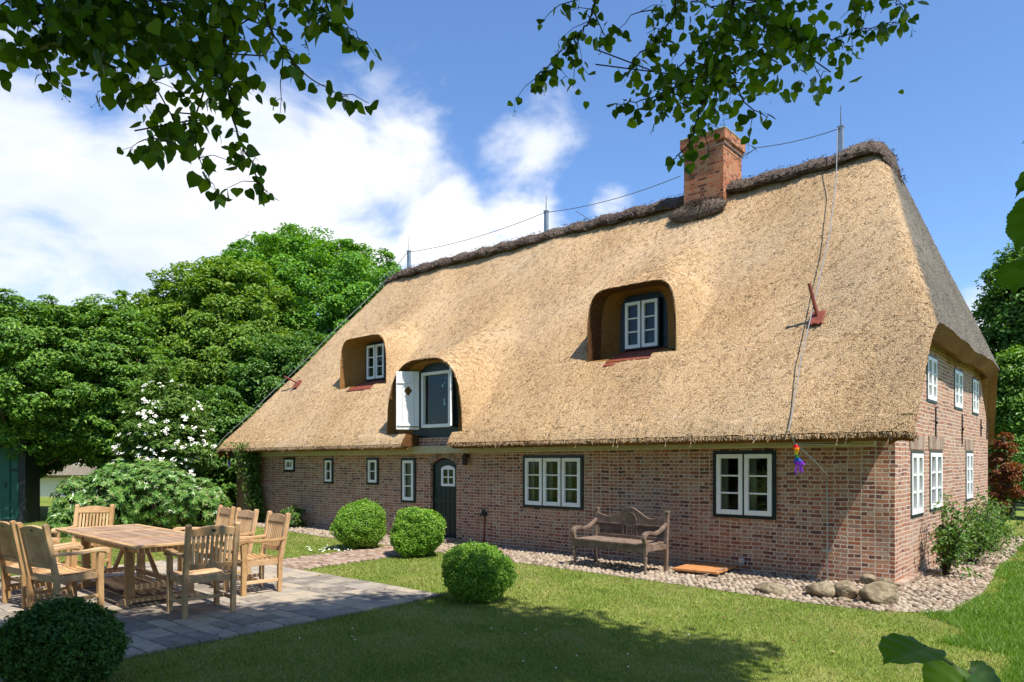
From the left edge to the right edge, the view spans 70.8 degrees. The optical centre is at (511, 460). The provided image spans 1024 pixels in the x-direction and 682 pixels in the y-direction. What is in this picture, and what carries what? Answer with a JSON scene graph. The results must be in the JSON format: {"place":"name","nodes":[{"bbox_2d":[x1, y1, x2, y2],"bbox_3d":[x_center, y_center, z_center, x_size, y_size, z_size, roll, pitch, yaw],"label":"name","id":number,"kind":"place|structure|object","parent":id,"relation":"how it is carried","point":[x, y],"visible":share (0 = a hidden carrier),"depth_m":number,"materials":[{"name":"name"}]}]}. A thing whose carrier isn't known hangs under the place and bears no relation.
{"place":"outdoors","nodes":[
{"label":"outdoors","id":0,"kind":"place"},
{"bbox_2d":[0,597,434,681],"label":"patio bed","id":1,"kind":"object","parent":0,"point":[281,627],"visible":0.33,"depth_m":7.27,"materials":[{"name":"grey stone"}]},
{"bbox_2d":[0,558,441,681],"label":"patio paving","id":2,"kind":"structure","parent":0,"point":[264,607],"depth_m":8.03,"materials":[{"name":"grey stone"}]},
{"bbox_2d":[0,538,59,598],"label":"garden chair","id":3,"kind":"object","parent":2,"relation":"on","point":[16,579],"visible":0.13,"depth_m":8.55,"materials":[{"name":"brown wood"}]},
{"bbox_2d":[0,520,77,607],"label":"garden chair","id":4,"kind":"object","parent":2,"relation":"on","point":[10,547],"visible":0.64,"depth_m":8.07,"materials":[{"name":"brown wood"}]},
{"bbox_2d":[15,522,109,609],"bbox_3d":[-4.840,1.134,7.775,0.568,0.971,0.695,0,0,29],"label":"garden chair","id":5,"kind":"object","parent":2,"relation":"on","point":[38,549],"visible":0.96,"depth_m":7.64,"materials":[{"name":"brown wood"}]},
{"bbox_2d":[51,504,114,568],"bbox_3d":[-6.199,1.134,10.444,0.568,0.971,0.695,0,0,-5],"label":"garden chair","id":6,"kind":"object","parent":2,"relation":"on","point":[110,511],"visible":0.34,"depth_m":10.70,"materials":[{"name":"brown wood"}]},
{"bbox_2d":[55,524,224,606],"bbox_3d":[-4.642,1.258,8.886,2.860,0.725,1.020,0,0,44],"label":"garden table","id":7,"kind":"object","parent":2,"relation":"on","point":[129,541],"visible":0.93,"depth_m":8.53,"materials":[{"name":"brown wood"}]},
{"bbox_2d":[164,522,240,618],"bbox_3d":[-3.320,1.134,7.720,0.568,0.971,0.695,0,0,-43],"label":"garden chair","id":8,"kind":"object","parent":2,"relation":"on","point":[210,571],"visible":1,"depth_m":7.59,"materials":[{"name":"brown wood"}]},
{"bbox_2d":[172,505,235,570],"bbox_3d":[-4.379,1.134,10.246,0.695,0.971,0.568,0,0,-41],"label":"garden chair","id":9,"kind":"object","parent":2,"relation":"on","point":[225,516],"visible":0.25,"depth_m":10.32,"materials":[{"name":"brown wood"}]},
{"bbox_2d":[195,507,258,586],"bbox_3d":[-3.837,1.134,9.622,0.568,0.971,0.695,0,0,43],"label":"garden chair","id":10,"kind":"object","parent":2,"relation":"on","point":[247,519],"visible":0.27,"depth_m":9.67,"materials":[{"name":"brown wood"}]},
{"bbox_2d":[219,511,290,595],"bbox_3d":[-3.206,1.134,8.973,0.695,0.971,0.568,0,0,-44],"label":"garden chair","id":11,"kind":"object","parent":2,"relation":"on","point":[275,533],"visible":0.88,"depth_m":8.96,"materials":[{"name":"brown wood"}]},
{"bbox_2d":[272,545,401,569],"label":"garden path","id":12,"kind":"structure","parent":0,"point":[330,559],"depth_m":12.10,"materials":[{"name":"brick"}]},
{"bbox_2d":[299,545,688,667],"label":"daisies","id":13,"kind":"object","parent":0,"point":[348,549],"visible":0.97,"depth_m":13.09,"materials":[{"name":"white plant"}]},
{"bbox_2d":[0,491,1023,681],"bbox_3d":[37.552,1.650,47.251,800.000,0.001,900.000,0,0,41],"label":"lawn","id":14,"kind":"structure","parent":0,"point":[45,503],"depth_m":6.58,"materials":[{"name":"green plant"}]},
{"bbox_2d":[0,440,41,523],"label":"garden shed","id":15,"kind":"structure","parent":14,"relation":"on","point":[20,489],"depth_m":18.85,"materials":[{"name":"teal wood"}]},
{"bbox_2d":[0,448,9,518],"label":"door","id":16,"kind":"structure","parent":15,"relation":"in","point":[4,462],"depth_m":18.76,"materials":[{"name":"teal wood"}]},
{"bbox_2d":[5,374,67,477],"bbox_3d":[-15.726,-0.707,22.909,5.176,4.953,4.084,0,0,41],"label":"beech tree","id":17,"kind":"object","parent":14,"relation":"on","point":[56,466],"depth_m":22.24,"materials":[{"name":"green plant"}]},
{"bbox_2d":[0,288,127,465],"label":"hornbeam tree","id":18,"kind":"object","parent":14,"relation":"on","point":[28,330],"visible":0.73,"depth_m":18.58,"materials":[{"name":"green plant"}]},
{"bbox_2d":[0,593,132,681],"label":"box bush","id":19,"kind":"object","parent":14,"relation":"on","point":[72,639],"visible":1,"depth_m":5.04,"materials":[{"name":"green plant"}]},
{"bbox_2d":[40,459,99,496],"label":"white cottage","id":20,"kind":"structure","parent":14,"relation":"on","point":[48,484],"depth_m":33.00,"materials":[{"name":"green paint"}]},
{"bbox_2d":[44,290,181,482],"bbox_3d":[-11.441,-1.506,20.586,4.238,6.532,3.674,0,0,41],"label":"hornbeam tree","id":21,"kind":"object","parent":14,"relation":"on","point":[95,443],"visible":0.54,"depth_m":19.54,"materials":[{"name":"green plant"}]},
{"bbox_2d":[45,456,229,537],"bbox_3d":[-8.575,0.792,16.673,3.274,1.851,3.181,0,0,14],"label":"rhododendron bush","id":22,"kind":"object","parent":14,"relation":"on","point":[150,495],"visible":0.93,"depth_m":16.07,"materials":[{"name":"green plant"}]},
{"bbox_2d":[116,293,207,387],"bbox_3d":[-13.830,-2.233,26.967,4.571,7.991,4.302,0,0,41],"label":"ash tree","id":23,"kind":"object","parent":14,"relation":"on","point":[149,304],"visible":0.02,"depth_m":26.49,"materials":[{"name":"green plant"}]},
{"bbox_2d":[108,363,218,514],"bbox_3d":[-9.190,-0.403,18.849,3.064,4.324,2.407,0,0,41],"label":"elder shrub","id":24,"kind":"object","parent":14,"relation":"on","point":[142,419],"visible":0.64,"depth_m":18.33,"materials":[{"name":"green plant"}]},
{"bbox_2d":[172,379,257,509],"bbox_3d":[-9.255,-0.406,22.614,3.762,4.341,3.116,0,0,41],"label":"beech tree","id":25,"kind":"object","parent":14,"relation":"on","point":[228,413],"visible":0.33,"depth_m":21.62,"materials":[{"name":"green plant"}]},
{"bbox_2d":[199,492,233,523],"bbox_3d":[-7.591,1.268,18.218,1.213,0.976,0.996,0,0,41],"label":"shrub","id":26,"kind":"object","parent":14,"relation":"on","point":[228,503],"visible":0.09,"depth_m":18.25,"materials":[{"name":"green plant"}]},
{"bbox_2d":[131,255,304,421],"bbox_3d":[-10.991,-3.027,27.850,8.472,9.584,6.697,0,0,41],"label":"ash tree","id":27,"kind":"object","parent":14,"relation":"on","point":[203,296],"visible":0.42,"depth_m":25.99,"materials":[{"name":"green plant"}]},
{"bbox_2d":[221,328,328,422],"bbox_3d":[-7.856,-1.496,25.451,5.760,6.516,4.938,0,0,7],"label":"beech tree","id":28,"kind":"object","parent":14,"relation":"on","point":[287,356],"visible":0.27,"depth_m":24.06,"materials":[{"name":"green plant"}]},
{"bbox_2d":[194,222,401,385],"bbox_3d":[-9.685,-4.724,34.115,14.279,12.983,11.798,0,0,41],"label":"maple tree","id":29,"kind":"object","parent":14,"relation":"on","point":[332,288],"visible":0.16,"depth_m":30.18,"materials":[{"name":"green plant"}]},
{"bbox_2d":[328,498,388,549],"bbox_3d":[-2.849,1.156,13.492,1.050,0.992,1.108,0,0,41],"label":"box bush","id":30,"kind":"object","parent":14,"relation":"on","point":[360,524],"visible":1,"depth_m":13.21,"materials":[{"name":"green plant"}]},
{"bbox_2d":[389,505,446,557],"bbox_3d":[-1.635,1.198,12.504,1.024,0.905,1.018,0,0,-5],"label":"box bush","id":31,"kind":"object","parent":14,"relation":"on","point":[417,531],"visible":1,"depth_m":12.15,"materials":[{"name":"green plant"}]},
{"bbox_2d":[439,539,518,602],"bbox_3d":[-0.405,1.284,8.505,0.919,0.733,0.962,0,0,41],"label":"box bush","id":32,"kind":"object","parent":14,"relation":"on","point":[475,572],"visible":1,"depth_m":8.24,"materials":[{"name":"green plant"}]},
{"bbox_2d":[0,0,1023,681],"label":"lime tree","id":33,"kind":"object","parent":14,"relation":"on","point":[110,28],"visible":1,"depth_m":3.70,"materials":[{"name":"green plant"}]},
{"bbox_2d":[213,105,999,586],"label":"thatched house","id":34,"kind":"structure","parent":14,"relation":"on","point":[709,347],"depth_m":12.78,"materials":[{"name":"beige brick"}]},
{"bbox_2d":[223,442,267,522],"bbox_3d":[-7.126,0.596,19.102,1.215,2.211,0.882,0,0,41],"label":"climbing plant","id":35,"kind":"object","parent":34,"relation":"attached to","point":[252,469],"visible":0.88,"depth_m":19.13,"materials":[{"name":"green plant"}]},
{"bbox_2d":[284,458,294,471],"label":"window","id":36,"kind":"structure","parent":34,"relation":"in","point":[289,463],"depth_m":18.49,"materials":[{"name":"green paint"}]},
{"bbox_2d":[323,458,333,483],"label":"window","id":37,"kind":"structure","parent":34,"relation":"in","point":[328,463],"depth_m":17.43,"materials":[{"name":"green paint"}]},
{"bbox_2d":[366,458,378,484],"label":"window","id":38,"kind":"structure","parent":34,"relation":"in","point":[372,464],"depth_m":16.35,"materials":[{"name":"green paint"}]},
{"bbox_2d":[366,342,385,380],"bbox_3d":[-3.385,-2.480,18.061,0.740,0.900,0.130,0,0,41],"label":"window","id":39,"kind":"structure","parent":34,"relation":"in","point":[376,376],"depth_m":18.00,"materials":[{"name":"green paint"}]},
{"bbox_2d":[401,458,415,502],"bbox_3d":[-2.203,0.420,15.540,0.460,0.960,0.137,0,0,41],"label":"window","id":40,"kind":"structure","parent":34,"relation":"in","point":[408,465],"depth_m":15.57,"materials":[{"name":"green paint"}]},
{"bbox_2d":[396,366,451,429],"bbox_3d":[-1.676,-1.270,14.835,1.566,1.220,0.478,0,0,37],"label":"loft window","id":41,"kind":"structure","parent":34,"relation":"in","point":[436,386],"depth_m":15.12,"materials":[{"name":"white paint"}]},
{"bbox_2d":[433,459,455,537],"bbox_3d":[-1.373,0.810,14.864,0.740,1.679,0.104,0,0,41],"label":"door","id":42,"kind":"structure","parent":34,"relation":"in","point":[444,471],"depth_m":14.85,"materials":[{"name":"green paint"}]},
{"bbox_2d":[462,453,468,464],"bbox_3d":[-0.930,-0.030,14.290,0.150,0.240,0.164,0,0,41],"label":"wall lamp","id":43,"kind":"object","parent":34,"relation":"attached to","point":[465,456],"visible":1,"depth_m":14.24,"materials":[{"name":"black metal"}]},
{"bbox_2d":[523,455,583,509],"bbox_3d":[0.754,0.380,12.997,1.360,0.960,0.137,0,0,41],"label":"window","id":44,"kind":"structure","parent":34,"relation":"in","point":[545,474],"depth_m":12.99,"materials":[{"name":"white paint"}]},
{"bbox_2d":[624,296,661,350],"bbox_3d":[2.377,-2.480,13.105,0.740,0.900,0.130,0,0,41],"label":"window","id":45,"kind":"structure","parent":34,"relation":"in","point":[641,317],"depth_m":13.04,"materials":[{"name":"white wood"}]},
{"bbox_2d":[738,558,743,563],"bbox_3d":[3.388,1.480,10.646,0.080,0.090,0.057,0,0,41],"label":"outdoor socket","id":46,"kind":"object","parent":34,"relation":"attached to","point":[740,560],"visible":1,"depth_m":10.62,"materials":[{"name":"grey plastic"}]},
{"bbox_2d":[713,450,775,519],"bbox_3d":[3.453,0.350,10.675,0.960,1.000,0.137,0,0,41],"label":"window","id":47,"kind":"structure","parent":34,"relation":"in","point":[747,475],"depth_m":10.64,"materials":[{"name":"white paint"}]},
{"bbox_2d":[793,444,804,472],"bbox_3d":[3.841,-0.014,9.642,0.156,0.412,0.070,0,0,41],"label":"rainbow windsock","id":48,"kind":"object","parent":34,"relation":"hanging from","point":[798,461],"visible":1,"depth_m":9.64,"materials":[{"name":"fabric"}]},
{"bbox_2d":[911,451,923,517],"bbox_3d":[5.795,0.330,10.409,0.137,0.940,0.800,0,0,41],"label":"window","id":49,"kind":"structure","parent":34,"relation":"in","point":[917,457],"depth_m":10.33,"materials":[{"name":"green paint"}]},
{"bbox_2d":[927,354,936,403],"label":"window","id":50,"kind":"structure","parent":34,"relation":"in","point":[932,361],"depth_m":11.10,"materials":[{"name":"green paint"}]},
{"bbox_2d":[929,450,942,511],"bbox_3d":[6.655,0.310,11.410,0.137,0.940,0.960,0,0,41],"label":"window","id":51,"kind":"structure","parent":34,"relation":"in","point":[935,457],"depth_m":11.33,"materials":[{"name":"green paint"}]},
{"bbox_2d":[954,367,962,410],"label":"window","id":52,"kind":"structure","parent":34,"relation":"in","point":[958,374],"depth_m":12.80,"materials":[{"name":"green paint"}]},
{"bbox_2d":[966,451,972,500],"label":"window","id":53,"kind":"structure","parent":34,"relation":"in","point":[969,454],"depth_m":13.65,"materials":[{"name":"green paint"}]},
{"bbox_2d":[972,377,978,415],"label":"window","id":54,"kind":"structure","parent":34,"relation":"in","point":[975,382],"depth_m":14.18,"materials":[{"name":"green paint"}]},
{"bbox_2d":[971,239,1023,444],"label":"dark tree","id":55,"kind":"object","parent":14,"relation":"on","point":[998,307],"visible":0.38,"depth_m":23.99,"materials":[{"name":"green plant"}]},
{"bbox_2d":[988,345,1023,516],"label":"dark tree","id":56,"kind":"object","parent":14,"relation":"on","point":[1010,399],"visible":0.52,"depth_m":21.07,"materials":[{"name":"green plant"}]},
{"bbox_2d":[988,432,1023,521],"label":"copper shrub","id":57,"kind":"object","parent":14,"relation":"on","point":[1003,487],"visible":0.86,"depth_m":18.86,"materials":[{"name":"red plant"}]},
{"bbox_2d":[988,448,1023,504],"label":"dark shrub","id":58,"kind":"object","parent":14,"relation":"on","point":[1018,457],"visible":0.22,"depth_m":20.22,"materials":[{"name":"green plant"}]},
{"bbox_2d":[0,0,1023,348],"label":"sky","id":59,"kind":"structure","parent":0,"point":[442,158],"materials":[{"name":"blue"}]},
{"bbox_2d":[117,548,910,681],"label":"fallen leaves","id":60,"kind":"object","parent":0,"point":[446,589],"visible":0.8,"depth_m":7.17,"materials":[{"name":"brown plant"}]},
{"bbox_2d":[214,520,1023,612],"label":"cobble path","id":61,"kind":"structure","parent":0,"point":[930,583],"depth_m":10.01,"materials":[{"name":"grey gravel"}]},
{"bbox_2d":[280,504,306,527],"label":"bush","id":62,"kind":"object","parent":61,"relation":"on","point":[298,517],"visible":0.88,"depth_m":17.65,"materials":[{"name":"green plant"}]},
{"bbox_2d":[480,510,486,542],"bbox_3d":[-0.574,1.300,13.984,0.110,0.701,0.156,0,0,41],"label":"garden tap","id":63,"kind":"object","parent":61,"relation":"on","point":[483,513],"visible":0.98,"depth_m":14.02,"materials":[{"name":"black metal"}]},
{"bbox_2d":[571,507,669,574],"bbox_3d":[1.634,1.178,10.968,1.378,0.924,0.671,0,0,45],"label":"garden bench","id":64,"kind":"object","parent":61,"relation":"on","point":[645,528],"visible":1,"depth_m":11.00,"materials":[{"name":"brown wood"}]},
{"bbox_2d":[672,562,736,577],"bbox_3d":[2.784,1.586,10.505,0.704,0.128,1.024,0,0,37],"label":"terracotta board","id":65,"kind":"object","parent":61,"relation":"on","point":[711,569],"visible":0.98,"depth_m":10.44,"materials":[{"name":"orange ceramic"}]},
{"bbox_2d":[754,581,789,595],"bbox_3d":[3.241,1.609,8.961,0.353,0.179,0.489,0,0,-44],"label":"boulder","id":66,"kind":"object","parent":61,"relation":"on","point":[766,587],"visible":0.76,"depth_m":8.85,"materials":[{"name":"beige stone"}]},
{"bbox_2d":[805,581,836,598],"bbox_3d":[3.732,1.578,8.701,0.264,0.260,0.354,0,0,-15],"label":"boulder","id":67,"kind":"object","parent":61,"relation":"on","point":[826,589],"visible":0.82,"depth_m":8.61,"materials":[{"name":"beige stone"}]},
{"bbox_2d":[836,597,850,602],"bbox_3d":[3.865,1.624,8.391,0.141,0.079,0.118,0,0,0],"label":"boulder","id":68,"kind":"object","parent":61,"relation":"on","point":[845,599],"visible":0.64,"depth_m":8.35,"materials":[{"name":"beige stone"}]},
{"bbox_2d":[834,580,857,598],"bbox_3d":[3.974,1.558,8.573,0.276,0.282,0.237,0,0,17],"label":"boulder","id":69,"kind":"object","parent":61,"relation":"on","point":[846,588],"visible":0.66,"depth_m":8.48,"materials":[{"name":"beige stone"}]},
{"bbox_2d":[858,581,898,604],"bbox_3d":[4.233,1.574,8.336,0.443,0.365,0.285,0,0,-2],"label":"boulder","id":70,"kind":"object","parent":61,"relation":"on","point":[881,592],"visible":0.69,"depth_m":8.24,"materials":[{"name":"beige stone"}]},
{"bbox_2d":[860,573,876,583],"bbox_3d":[4.267,1.414,8.632,0.160,0.125,0.185,0,0,-25],"label":"boulder","id":71,"kind":"object","parent":70,"relation":"on","point":[866,578],"visible":0.92,"depth_m":8.58,"materials":[{"name":"beige stone"}]},
{"bbox_2d":[876,577,893,583],"bbox_3d":[4.414,1.424,8.524,0.174,0.106,0.175,0,0,5],"label":"boulder","id":72,"kind":"object","parent":70,"relation":"on","point":[885,579],"visible":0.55,"depth_m":8.46,"materials":[{"name":"beige stone"}]},
{"bbox_2d":[927,487,997,578],"bbox_3d":[6.358,1.006,10.218,0.860,1.298,1.199,0,0,41],"label":"rose bush","id":73,"kind":"object","parent":61,"relation":"on","point":[951,544],"visible":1,"depth_m":10.16,"materials":[{"name":"green plant"}]},
{"bbox_2d":[956,497,1023,565],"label":"rose bush","id":74,"kind":"object","parent":61,"relation":"on","point":[983,524],"visible":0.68,"depth_m":11.42,"materials":[{"name":"green plant"}]},
{"bbox_2d":[974,495,1023,553],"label":"rose bush","id":75,"kind":"object","parent":61,"relation":"on","point":[1008,532],"visible":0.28,"depth_m":13.03,"materials":[{"name":"green plant"}]},
{"bbox_2d":[919,542,1023,681],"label":"long grass","id":76,"kind":"structure","parent":0,"point":[987,621],"depth_m":7.33,"materials":[{"name":"green plant"}]}
]}

